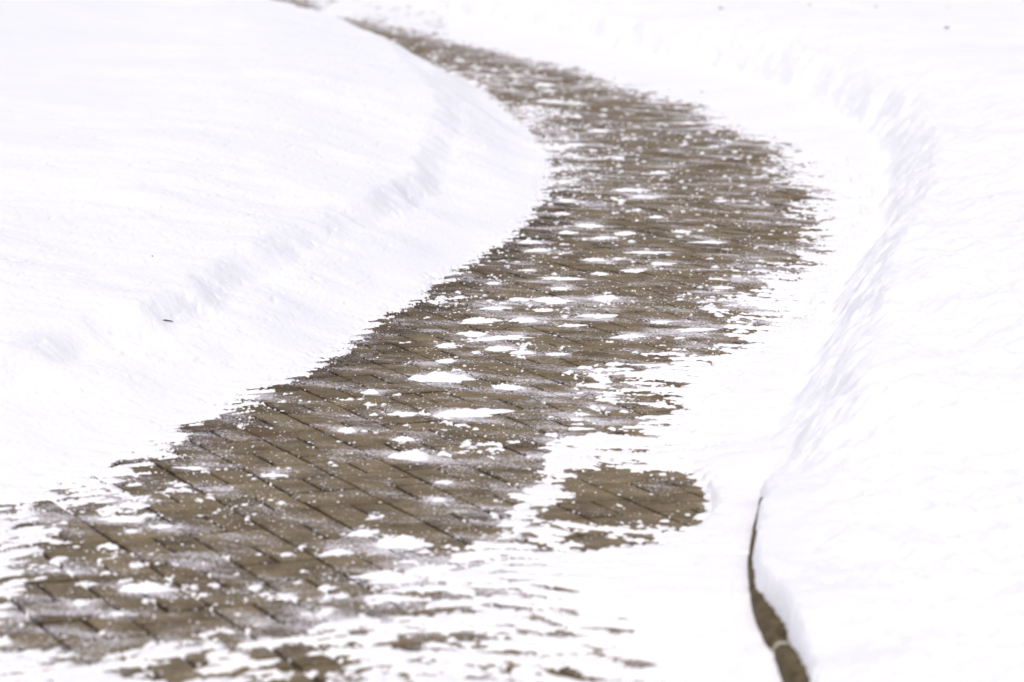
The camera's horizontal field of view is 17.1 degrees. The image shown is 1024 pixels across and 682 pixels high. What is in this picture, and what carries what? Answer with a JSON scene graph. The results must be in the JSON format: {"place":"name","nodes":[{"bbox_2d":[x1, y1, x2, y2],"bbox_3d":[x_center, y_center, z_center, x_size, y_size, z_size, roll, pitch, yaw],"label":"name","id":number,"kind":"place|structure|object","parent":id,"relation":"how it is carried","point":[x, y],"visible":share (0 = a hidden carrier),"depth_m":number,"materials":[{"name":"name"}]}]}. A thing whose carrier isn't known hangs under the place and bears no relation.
{"place":"outdoors","nodes":[
{"label":"outdoors","id":0,"kind":"place"},
{"bbox_2d":[0,0,838,681],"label":"path","id":1,"kind":"structure","parent":0,"point":[390,484],"depth_m":9.96,"materials":[{"name":"brown brick"}]},
{"bbox_2d":[75,601,88,605],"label":"snow clump","id":2,"kind":"object","parent":1,"relation":"on","point":[77,603],"visible":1,"depth_m":7.78,"materials":[{"name":"white snow"}]},
{"bbox_2d":[107,611,124,615],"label":"snow clump","id":3,"kind":"object","parent":1,"relation":"on","point":[119,613],"visible":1,"depth_m":7.67,"materials":[{"name":"white snow"}]},
{"bbox_2d":[97,515,145,522],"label":"snow clump","id":4,"kind":"object","parent":1,"relation":"on","point":[131,519],"visible":1,"depth_m":8.72,"materials":[{"name":"white snow"}]},
{"bbox_2d":[125,529,137,532],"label":"snow clump","id":5,"kind":"object","parent":1,"relation":"on","point":[131,531],"visible":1,"depth_m":8.58,"materials":[{"name":"white snow"}]},
{"bbox_2d":[118,502,149,508],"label":"snow clump","id":6,"kind":"object","parent":1,"relation":"on","point":[137,505],"visible":1,"depth_m":8.90,"materials":[{"name":"white snow"}]},
{"bbox_2d":[118,581,176,593],"bbox_3d":[-0.848,0.568,7.931,0.149,0.020,0.093,0,9,-2],"label":"snow clump","id":7,"kind":"object","parent":1,"relation":"on","point":[146,587],"visible":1,"depth_m":7.92,"materials":[{"name":"white snow"}]},
{"bbox_2d":[140,513,156,516],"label":"snow clump","id":8,"kind":"object","parent":1,"relation":"on","point":[148,515],"visible":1,"depth_m":8.78,"materials":[{"name":"white snow"}]},
{"bbox_2d":[150,524,173,528],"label":"snow clump","id":9,"kind":"object","parent":1,"relation":"on","point":[159,526],"visible":1,"depth_m":8.64,"materials":[{"name":"white snow"}]},
{"bbox_2d":[172,466,208,469],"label":"snow clump","id":10,"kind":"object","parent":1,"relation":"on","point":[194,468],"visible":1,"depth_m":9.42,"materials":[{"name":"white snow"}]},
{"bbox_2d":[260,473,287,476],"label":"snow clump","id":11,"kind":"object","parent":1,"relation":"on","point":[272,475],"visible":1,"depth_m":9.32,"materials":[{"name":"white snow"}]},
{"bbox_2d":[280,552,293,556],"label":"snow clump","id":12,"kind":"object","parent":1,"relation":"on","point":[286,554],"visible":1,"depth_m":8.30,"materials":[{"name":"white snow"}]},
{"bbox_2d":[318,548,354,556],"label":"snow clump","id":13,"kind":"object","parent":1,"relation":"on","point":[336,552],"visible":1,"depth_m":8.31,"materials":[{"name":"white snow"}]},
{"bbox_2d":[337,427,355,433],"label":"snow clump","id":14,"kind":"object","parent":1,"relation":"on","point":[346,430],"visible":1,"depth_m":10.00,"materials":[{"name":"white snow"}]},
{"bbox_2d":[347,529,378,536],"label":"snow clump","id":15,"kind":"object","parent":1,"relation":"on","point":[364,533],"visible":1,"depth_m":8.54,"materials":[{"name":"white snow"}]},
{"bbox_2d":[361,389,378,394],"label":"snow clump","id":16,"kind":"object","parent":1,"relation":"on","point":[370,391],"visible":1,"depth_m":10.68,"materials":[{"name":"white snow"}]},
{"bbox_2d":[349,570,422,583],"bbox_3d":[-0.291,0.551,8.050,0.152,0.020,0.159,-8,11,-41],"label":"snow clump","id":17,"kind":"object","parent":1,"relation":"on","point":[386,576],"visible":1,"depth_m":8.03,"materials":[{"name":"white snow"}]},
{"bbox_2d":[363,593,426,602],"bbox_3d":[-0.269,0.588,7.833,0.146,0.011,0.075,6,10,33],"label":"snow clump","id":18,"kind":"object","parent":1,"relation":"on","point":[390,597],"visible":1,"depth_m":7.83,"materials":[{"name":"white snow"}]},
{"bbox_2d":[387,411,417,416],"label":"snow clump","id":19,"kind":"object","parent":1,"relation":"on","point":[401,414],"visible":1,"depth_m":10.29,"materials":[{"name":"white snow"}]},
{"bbox_2d":[392,436,414,441],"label":"snow clump","id":20,"kind":"object","parent":1,"relation":"on","point":[401,439],"visible":1,"depth_m":9.86,"materials":[{"name":"white snow"}]},
{"bbox_2d":[375,534,433,548],"bbox_3d":[-0.268,0.490,8.433,0.154,0.026,0.129,-1,9,-5],"label":"snow clump","id":21,"kind":"object","parent":1,"relation":"on","point":[404,541],"visible":1,"depth_m":8.42,"materials":[{"name":"white snow"}]},
{"bbox_2d":[388,449,428,460],"bbox_3d":[-0.286,0.319,9.599,0.112,0.021,0.129,-4,10,-26],"label":"snow clump","id":22,"kind":"object","parent":1,"relation":"on","point":[415,455],"visible":1,"depth_m":9.59,"materials":[{"name":"white snow"}]},
{"bbox_2d":[404,564,448,575],"bbox_3d":[-0.205,0.543,8.126,0.105,0.013,0.111,-6,10,-34],"label":"snow clump","id":23,"kind":"object","parent":1,"relation":"on","point":[421,570],"visible":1,"depth_m":8.11,"materials":[{"name":"white snow"}]},
{"bbox_2d":[432,497,445,501],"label":"snow clump","id":24,"kind":"object","parent":1,"relation":"on","point":[438,499],"visible":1,"depth_m":8.98,"materials":[{"name":"white snow"}]},
{"bbox_2d":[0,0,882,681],"bbox_3d":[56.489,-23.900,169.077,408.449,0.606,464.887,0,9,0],"label":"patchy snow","id":25,"kind":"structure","parent":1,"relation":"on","point":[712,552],"depth_m":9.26,"materials":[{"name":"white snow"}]},
{"bbox_2d":[408,371,475,382],"bbox_3d":[-0.230,0.111,10.960,0.197,0.027,0.162,8,12,43],"label":"snow clump","id":26,"kind":"object","parent":1,"relation":"on","point":[436,376],"visible":1,"depth_m":10.94,"materials":[{"name":"white snow"}]},
{"bbox_2d":[434,480,451,483],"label":"snow clump","id":27,"kind":"object","parent":1,"relation":"on","point":[445,482],"visible":1,"depth_m":9.22,"materials":[{"name":"white snow"}]},
{"bbox_2d":[435,358,455,362],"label":"snow clump","id":28,"kind":"object","parent":1,"relation":"on","point":[447,360],"visible":1,"depth_m":11.31,"materials":[{"name":"white snow"}]},
{"bbox_2d":[436,342,455,347],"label":"snow clump","id":29,"kind":"object","parent":1,"relation":"on","point":[446,345],"visible":1,"depth_m":11.66,"materials":[{"name":"white snow"}]},
{"bbox_2d":[456,331,487,336],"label":"snow clump","id":30,"kind":"object","parent":1,"relation":"on","point":[473,334],"visible":1,"depth_m":11.91,"materials":[{"name":"white snow"}]},
{"bbox_2d":[432,408,513,417],"bbox_3d":[-0.118,0.210,10.313,0.269,0.022,0.131,-1,9,-4],"label":"snow clump","id":31,"kind":"object","parent":1,"relation":"on","point":[469,412],"visible":1,"depth_m":10.28,"materials":[{"name":"white snow"}]},
{"bbox_2d":[455,551,495,560],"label":"snow clump","id":32,"kind":"object","parent":1,"relation":"on","point":[474,556],"visible":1,"depth_m":8.26,"materials":[{"name":"white snow"}]},
{"bbox_2d":[462,317,502,323],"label":"snow clump","id":33,"kind":"object","parent":1,"relation":"on","point":[475,320],"visible":1,"depth_m":12.23,"materials":[{"name":"white snow"}]},
{"bbox_2d":[486,281,500,284],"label":"snow clump","id":34,"kind":"object","parent":1,"relation":"on","point":[493,283],"visible":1,"depth_m":13.25,"materials":[{"name":"white snow"}]},
{"bbox_2d":[480,306,511,309],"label":"snow clump","id":35,"kind":"object","parent":1,"relation":"on","point":[495,308],"visible":1,"depth_m":12.56,"materials":[{"name":"white snow"}]},
{"bbox_2d":[484,345,517,351],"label":"snow clump","id":36,"kind":"object","parent":1,"relation":"on","point":[497,348],"visible":1,"depth_m":11.58,"materials":[{"name":"white snow"}]},
{"bbox_2d":[475,335,533,340],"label":"snow clump","id":37,"kind":"object","parent":1,"relation":"on","point":[507,337],"visible":1,"depth_m":11.83,"materials":[{"name":"white snow"}]},
{"bbox_2d":[492,383,524,389],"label":"snow clump","id":38,"kind":"object","parent":1,"relation":"on","point":[507,386],"visible":1,"depth_m":10.78,"materials":[{"name":"white snow"}]},
{"bbox_2d":[509,297,530,301],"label":"snow clump","id":39,"kind":"object","parent":1,"relation":"on","point":[514,299],"visible":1,"depth_m":12.80,"materials":[{"name":"white snow"}]},
{"bbox_2d":[509,350,535,354],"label":"snow clump","id":40,"kind":"object","parent":1,"relation":"on","point":[521,352],"visible":1,"depth_m":11.49,"materials":[{"name":"white snow"}]},
{"bbox_2d":[508,317,537,322],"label":"snow clump","id":41,"kind":"object","parent":1,"relation":"on","point":[524,320],"visible":1,"depth_m":12.25,"materials":[{"name":"white snow"}]},
{"bbox_2d":[519,239,540,243],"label":"snow clump","id":42,"kind":"object","parent":1,"relation":"on","point":[526,241],"visible":1,"depth_m":14.56,"materials":[{"name":"white snow"}]},
{"bbox_2d":[524,248,544,251],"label":"snow clump","id":43,"kind":"object","parent":1,"relation":"on","point":[535,250],"visible":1,"depth_m":14.28,"materials":[{"name":"white snow"}]},
{"bbox_2d":[533,308,552,311],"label":"snow clump","id":44,"kind":"object","parent":1,"relation":"on","point":[542,310],"visible":1,"depth_m":12.51,"materials":[{"name":"white snow"}]},
{"bbox_2d":[534,83,555,85],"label":"snow clump","id":45,"kind":"object","parent":1,"relation":"on","point":[545,84],"visible":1,"depth_m":23.48,"materials":[{"name":"white snow"}]},
{"bbox_2d":[537,296,567,303],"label":"snow clump","id":46,"kind":"object","parent":1,"relation":"on","point":[552,300],"visible":1,"depth_m":12.73,"materials":[{"name":"white snow"}]},
{"bbox_2d":[543,100,562,102],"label":"snow clump","id":47,"kind":"object","parent":1,"relation":"on","point":[553,101],"visible":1,"depth_m":22.07,"materials":[{"name":"white snow"}]},
{"bbox_2d":[546,352,567,355],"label":"snow clump","id":48,"kind":"object","parent":1,"relation":"on","point":[554,354],"visible":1,"depth_m":11.47,"materials":[{"name":"white snow"}]},
{"bbox_2d":[551,287,569,289],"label":"snow clump","id":49,"kind":"object","parent":1,"relation":"on","point":[560,288],"visible":1,"depth_m":13.10,"materials":[{"name":"white snow"}]},
{"bbox_2d":[552,212,569,214],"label":"snow clump","id":50,"kind":"object","parent":1,"relation":"on","point":[562,213],"visible":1,"depth_m":15.65,"materials":[{"name":"white snow"}]},
{"bbox_2d":[540,277,583,280],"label":"snow clump","id":51,"kind":"object","parent":1,"relation":"on","point":[560,278],"visible":1,"depth_m":13.38,"materials":[{"name":"white snow"}]},
{"bbox_2d":[556,180,573,183],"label":"snow clump","id":52,"kind":"object","parent":1,"relation":"on","point":[562,182],"visible":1,"depth_m":17.03,"materials":[{"name":"white snow"}]},
{"bbox_2d":[559,199,576,201],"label":"snow clump","id":53,"kind":"object","parent":1,"relation":"on","point":[566,200],"visible":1,"depth_m":16.21,"materials":[{"name":"white snow"}]},
{"bbox_2d":[559,230,577,233],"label":"snow clump","id":54,"kind":"object","parent":1,"relation":"on","point":[566,232],"visible":1,"depth_m":14.92,"materials":[{"name":"white snow"}]},
{"bbox_2d":[557,324,587,326],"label":"snow clump","id":55,"kind":"object","parent":1,"relation":"on","point":[573,325],"visible":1,"depth_m":12.13,"materials":[{"name":"white snow"}]},
{"bbox_2d":[567,143,581,145],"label":"snow clump","id":56,"kind":"object","parent":1,"relation":"on","point":[576,144],"visible":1,"depth_m":19.05,"materials":[{"name":"white snow"}]},
{"bbox_2d":[575,223,602,227],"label":"snow clump","id":57,"kind":"object","parent":1,"relation":"on","point":[585,225],"visible":1,"depth_m":15.15,"materials":[{"name":"white snow"}]},
{"bbox_2d":[583,257,606,260],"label":"snow clump","id":58,"kind":"object","parent":1,"relation":"on","point":[595,259],"visible":1,"depth_m":13.97,"materials":[{"name":"white snow"}]},
{"bbox_2d":[576,314,617,318],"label":"snow clump","id":59,"kind":"object","parent":1,"relation":"on","point":[597,316],"visible":1,"depth_m":12.37,"materials":[{"name":"white snow"}]},
{"bbox_2d":[591,271,607,275],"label":"snow clump","id":60,"kind":"object","parent":1,"relation":"on","point":[600,273],"visible":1,"depth_m":13.53,"materials":[{"name":"white snow"}]},
{"bbox_2d":[588,129,611,131],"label":"snow clump","id":61,"kind":"object","parent":1,"relation":"on","point":[595,130],"visible":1,"depth_m":19.93,"materials":[{"name":"white snow"}]},
{"bbox_2d":[591,376,609,379],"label":"snow clump","id":62,"kind":"object","parent":1,"relation":"on","point":[598,377],"visible":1,"depth_m":10.97,"materials":[{"name":"white snow"}]},
{"bbox_2d":[592,236,616,239],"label":"snow clump","id":63,"kind":"object","parent":1,"relation":"on","point":[601,237],"visible":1,"depth_m":14.72,"materials":[{"name":"white snow"}]},
{"bbox_2d":[593,295,618,300],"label":"snow clump","id":64,"kind":"object","parent":1,"relation":"on","point":[606,297],"visible":1,"depth_m":12.81,"materials":[{"name":"white snow"}]},
{"bbox_2d":[614,231,635,235],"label":"snow clump","id":65,"kind":"object","parent":1,"relation":"on","point":[624,233],"visible":1,"depth_m":14.87,"materials":[{"name":"white snow"}]},
{"bbox_2d":[610,334,646,338],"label":"snow clump","id":66,"kind":"object","parent":1,"relation":"on","point":[627,336],"visible":1,"depth_m":11.87,"materials":[{"name":"white snow"}]},
{"bbox_2d":[619,269,645,272],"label":"snow clump","id":67,"kind":"object","parent":1,"relation":"on","point":[634,270],"visible":1,"depth_m":13.64,"materials":[{"name":"white snow"}]},
{"bbox_2d":[614,188,651,191],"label":"snow clump","id":68,"kind":"object","parent":1,"relation":"on","point":[630,189],"visible":1,"depth_m":16.66,"materials":[{"name":"white snow"}]},
{"bbox_2d":[627,195,646,197],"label":"snow clump","id":69,"kind":"object","parent":1,"relation":"on","point":[639,196],"visible":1,"depth_m":16.36,"materials":[{"name":"white snow"}]},
{"bbox_2d":[625,251,673,253],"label":"snow clump","id":70,"kind":"object","parent":1,"relation":"on","point":[647,252],"visible":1,"depth_m":14.22,"materials":[{"name":"white snow"}]},
{"bbox_2d":[651,170,667,173],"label":"snow clump","id":71,"kind":"object","parent":1,"relation":"on","point":[660,172],"visible":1,"depth_m":17.51,"materials":[{"name":"white snow"}]},
{"bbox_2d":[651,320,671,323],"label":"snow clump","id":72,"kind":"object","parent":1,"relation":"on","point":[659,322],"visible":1,"depth_m":12.21,"materials":[{"name":"white snow"}]},
{"bbox_2d":[652,262,676,265],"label":"snow clump","id":73,"kind":"object","parent":1,"relation":"on","point":[659,263],"visible":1,"depth_m":13.85,"materials":[{"name":"white snow"}]},
{"bbox_2d":[672,229,688,232],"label":"snow clump","id":74,"kind":"object","parent":1,"relation":"on","point":[681,231],"visible":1,"depth_m":14.96,"materials":[{"name":"white snow"}]},
{"bbox_2d":[675,328,717,331],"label":"snow clump","id":75,"kind":"object","parent":1,"relation":"on","point":[696,329],"visible":1,"depth_m":12.03,"materials":[{"name":"white snow"}]},
{"bbox_2d":[687,240,727,243],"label":"snow clump","id":76,"kind":"object","parent":1,"relation":"on","point":[713,242],"visible":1,"depth_m":14.58,"materials":[{"name":"white snow"}]},
{"bbox_2d":[712,286,734,288],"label":"snow clump","id":77,"kind":"object","parent":1,"relation":"on","point":[722,287],"visible":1,"depth_m":13.14,"materials":[{"name":"white snow"}]},
{"label":"ground","id":78,"kind":"structure","parent":0,"visible":0},
{"bbox_2d":[0,0,537,490],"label":"snow bank","id":79,"kind":"structure","parent":78,"relation":"on","point":[240,192],"depth_m":14.27,"materials":[{"name":"white snow"}]},
{"bbox_2d":[392,0,1023,681],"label":"snow bank","id":80,"kind":"structure","parent":78,"relation":"on","point":[888,546],"depth_m":10.02,"materials":[{"name":"white snow"}]},
{"bbox_2d":[749,496,762,552],"bbox_3d":[0.651,0.466,8.454,0.103,0.107,0.811,1,9,7],"label":"kerb stone","id":81,"kind":"object","parent":78,"relation":"on","point":[753,537],"visible":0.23,"depth_m":8.18,"materials":[{"name":"grey stone"}]},
{"bbox_2d":[747,548,789,650],"bbox_3d":[0.585,0.599,7.567,0.117,0.107,0.965,0,9,1],"label":"kerb stone","id":82,"kind":"object","parent":78,"relation":"on","point":[770,624],"visible":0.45,"depth_m":7.31,"materials":[{"name":"brown stone"}]},
{"bbox_2d":[771,641,790,652],"bbox_3d":[0.585,0.675,7.086,0.096,0.100,0.016,0,9,-2],"label":"mortar joint","id":83,"kind":"object","parent":78,"relation":"on","point":[778,643],"visible":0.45,"depth_m":7.08,"materials":[{"name":"grey concrete"}]},
{"bbox_2d":[774,644,809,681],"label":"kerb stone","id":84,"kind":"object","parent":78,"relation":"on","point":[790,665],"visible":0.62,"depth_m":6.89,"materials":[{"name":"brown stone"}]}
]}

